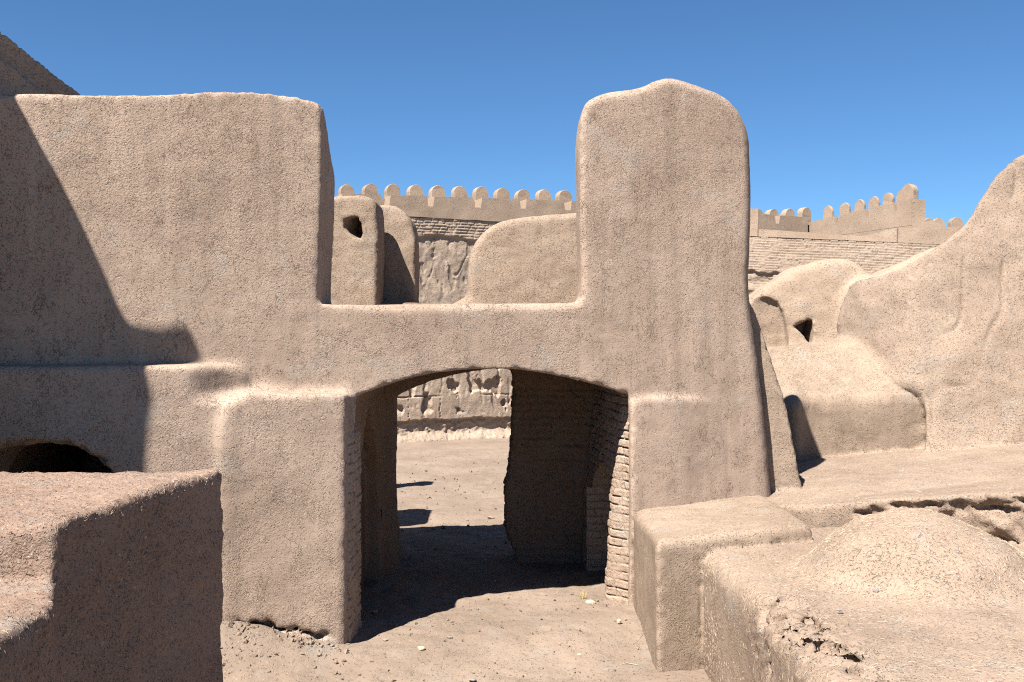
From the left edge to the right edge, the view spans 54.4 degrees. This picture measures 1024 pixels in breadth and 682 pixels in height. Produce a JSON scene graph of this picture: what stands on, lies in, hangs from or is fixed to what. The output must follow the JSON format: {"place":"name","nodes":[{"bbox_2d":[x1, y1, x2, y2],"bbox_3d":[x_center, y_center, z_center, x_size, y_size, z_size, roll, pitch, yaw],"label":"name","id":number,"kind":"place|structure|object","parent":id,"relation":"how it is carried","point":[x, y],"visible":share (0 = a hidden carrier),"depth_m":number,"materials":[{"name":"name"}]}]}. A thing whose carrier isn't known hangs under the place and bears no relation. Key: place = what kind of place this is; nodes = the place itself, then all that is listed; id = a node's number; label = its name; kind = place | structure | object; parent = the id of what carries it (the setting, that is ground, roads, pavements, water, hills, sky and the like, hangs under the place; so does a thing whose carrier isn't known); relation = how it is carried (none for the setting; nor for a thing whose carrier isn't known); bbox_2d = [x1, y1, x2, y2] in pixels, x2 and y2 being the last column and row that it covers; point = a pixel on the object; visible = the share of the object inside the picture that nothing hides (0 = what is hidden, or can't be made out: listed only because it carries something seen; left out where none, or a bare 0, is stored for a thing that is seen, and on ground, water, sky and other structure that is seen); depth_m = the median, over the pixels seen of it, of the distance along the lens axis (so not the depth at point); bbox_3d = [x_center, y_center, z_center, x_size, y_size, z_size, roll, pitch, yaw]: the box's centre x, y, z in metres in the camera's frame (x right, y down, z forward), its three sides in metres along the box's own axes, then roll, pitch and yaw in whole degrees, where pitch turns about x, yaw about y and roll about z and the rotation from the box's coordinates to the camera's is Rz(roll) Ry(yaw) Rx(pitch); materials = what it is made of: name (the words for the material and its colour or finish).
{"place":"outdoors","nodes":[
{"label":"outdoors","id":0,"kind":"place"},
{"bbox_2d":[220,438,710,681],"bbox_3d":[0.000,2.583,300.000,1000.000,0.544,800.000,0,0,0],"label":"ground","id":1,"kind":"structure","parent":0,"point":[478,582],"depth_m":9.66,"materials":[{"name":"beige soil"}]},
{"bbox_2d":[0,32,79,94],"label":"ruined building","id":2,"kind":"structure","parent":1,"relation":"on","point":[22,71],"depth_m":8.65,"materials":[{"name":"paint"}]},
{"bbox_2d":[0,468,223,681],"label":"mud block","id":3,"kind":"structure","parent":1,"relation":"on","point":[110,577],"depth_m":5.06,"materials":[{"name":"soil"}]},
{"bbox_2d":[0,361,251,472],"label":"ledge","id":4,"kind":"object","parent":1,"relation":"on","point":[153,417],"visible":0.38,"depth_m":8.10,"materials":[{"name":"paint"}]},
{"bbox_2d":[0,92,333,471],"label":"tall wall","id":5,"kind":"structure","parent":1,"relation":"on","point":[178,227],"depth_m":8.44,"materials":[{"name":"paint"}]},
{"bbox_2d":[8,109,726,643],"bbox_3d":[-1.302,0.338,10.426,8.193,5.122,4.288,0,0,0],"label":"gateway","id":6,"kind":"object","parent":1,"relation":"on","point":[312,535],"visible":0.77,"depth_m":9.47,"materials":[{"name":"paint"}]},
{"bbox_2d":[331,195,384,304],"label":"mud pillar","id":7,"kind":"structure","parent":6,"relation":"attached to","point":[357,272],"depth_m":11.00,"materials":[{"name":"paint"}]},
{"bbox_2d":[380,205,419,302],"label":"mud pillar","id":8,"kind":"structure","parent":6,"relation":"attached to","point":[401,265],"depth_m":11.80,"materials":[{"name":"paint"}]},
{"bbox_2d":[453,213,577,303],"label":"round wall","id":9,"kind":"structure","parent":6,"relation":"attached to","point":[531,259],"depth_m":11.49,"materials":[{"name":"paint"}]},
{"bbox_2d":[417,646,424,650],"bbox_3d":[-0.786,2.671,8.646,0.048,0.042,0.062,0,0,-43],"label":"stone","id":10,"kind":"object","parent":1,"relation":"on","point":[421,648],"visible":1,"depth_m":8.63,"materials":[{"name":"white stone"}]},
{"bbox_2d":[221,452,668,681],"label":"pebbles","id":11,"kind":"object","parent":1,"relation":"on","point":[298,639],"visible":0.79,"depth_m":8.56,"materials":[{"name":"beige stone"}]},
{"bbox_2d":[338,184,810,442],"bbox_3d":[2.001,-0.831,28.947,17.591,7.162,0.848,0,0,-26],"label":"rampart","id":12,"kind":"object","parent":1,"relation":"on","point":[455,226],"visible":0.27,"depth_m":26.98,"materials":[{"name":"paint"}]},
{"bbox_2d":[748,208,958,293],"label":"brick wall","id":13,"kind":"structure","parent":12,"relation":"attached to","point":[773,254],"depth_m":28.39,"materials":[{"name":"brick"}]},
{"bbox_2d":[808,184,924,235],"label":"tower parapet","id":14,"kind":"structure","parent":13,"relation":"on","point":[907,210],"depth_m":29.63,"materials":[{"name":"paint"}]},
{"bbox_2d":[578,590,585,599],"bbox_3d":[0.725,2.615,10.257,0.116,0.150,0.097,0,0,0],"label":"grass tuft","id":15,"kind":"object","parent":1,"relation":"on","point":[582,596],"visible":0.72,"depth_m":10.24,"materials":[{"name":"yellow plant"}]},
{"bbox_2d":[585,600,595,603],"bbox_3d":[0.793,2.652,10.114,0.087,0.047,0.076,0,0,-34],"label":"stone","id":16,"kind":"object","parent":1,"relation":"on","point":[589,602],"visible":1,"depth_m":10.09,"materials":[{"name":"white stone"}]},
{"bbox_2d":[576,79,770,605],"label":"pier","id":17,"kind":"structure","parent":1,"relation":"on","point":[663,190],"depth_m":10.17,"materials":[{"name":"paint"}]},
{"bbox_2d":[633,495,811,671],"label":"step block","id":18,"kind":"structure","parent":1,"relation":"on","point":[672,545],"depth_m":8.69,"materials":[{"name":"paint"}]},
{"bbox_2d":[702,527,1023,681],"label":"terrace block","id":19,"kind":"structure","parent":1,"relation":"on","point":[771,613],"depth_m":6.49,"materials":[{"name":"soil"}]},
{"bbox_2d":[794,507,1023,600],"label":"mud mound","id":20,"kind":"object","parent":19,"relation":"on","point":[913,552],"visible":1,"depth_m":7.15,"materials":[{"name":"soil"}]},
{"bbox_2d":[765,442,1023,544],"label":"raised platform","id":21,"kind":"structure","parent":1,"relation":"on","point":[981,488],"depth_m":10.38,"materials":[{"name":"soil"}]},
{"bbox_2d":[749,302,801,489],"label":"wedge wall","id":22,"kind":"structure","parent":21,"relation":"on","point":[782,465],"depth_m":10.85,"materials":[{"name":"paint"}]},
{"bbox_2d":[767,335,924,459],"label":"wall","id":23,"kind":"structure","parent":21,"relation":"on","point":[842,395],"depth_m":12.95,"materials":[{"name":"paint"}]},
{"bbox_2d":[749,247,935,346],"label":"niche wall","id":24,"kind":"structure","parent":23,"relation":"on","point":[797,305],"depth_m":14.81,"materials":[{"name":"paint"}]},
{"bbox_2d":[836,155,1023,451],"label":"sloping wall","id":25,"kind":"structure","parent":21,"relation":"on","point":[938,331],"depth_m":13.09,"materials":[{"name":"soil"}]},
{"bbox_2d":[925,217,962,229],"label":"wall","id":26,"kind":"structure","parent":1,"relation":"on","point":[955,223],"depth_m":36.15,"materials":[{"name":"paint"}]},
{"bbox_2d":[0,0,1023,226],"label":"sky","id":27,"kind":"structure","parent":0,"point":[838,102],"materials":[{"name":"blue"}]}
]}

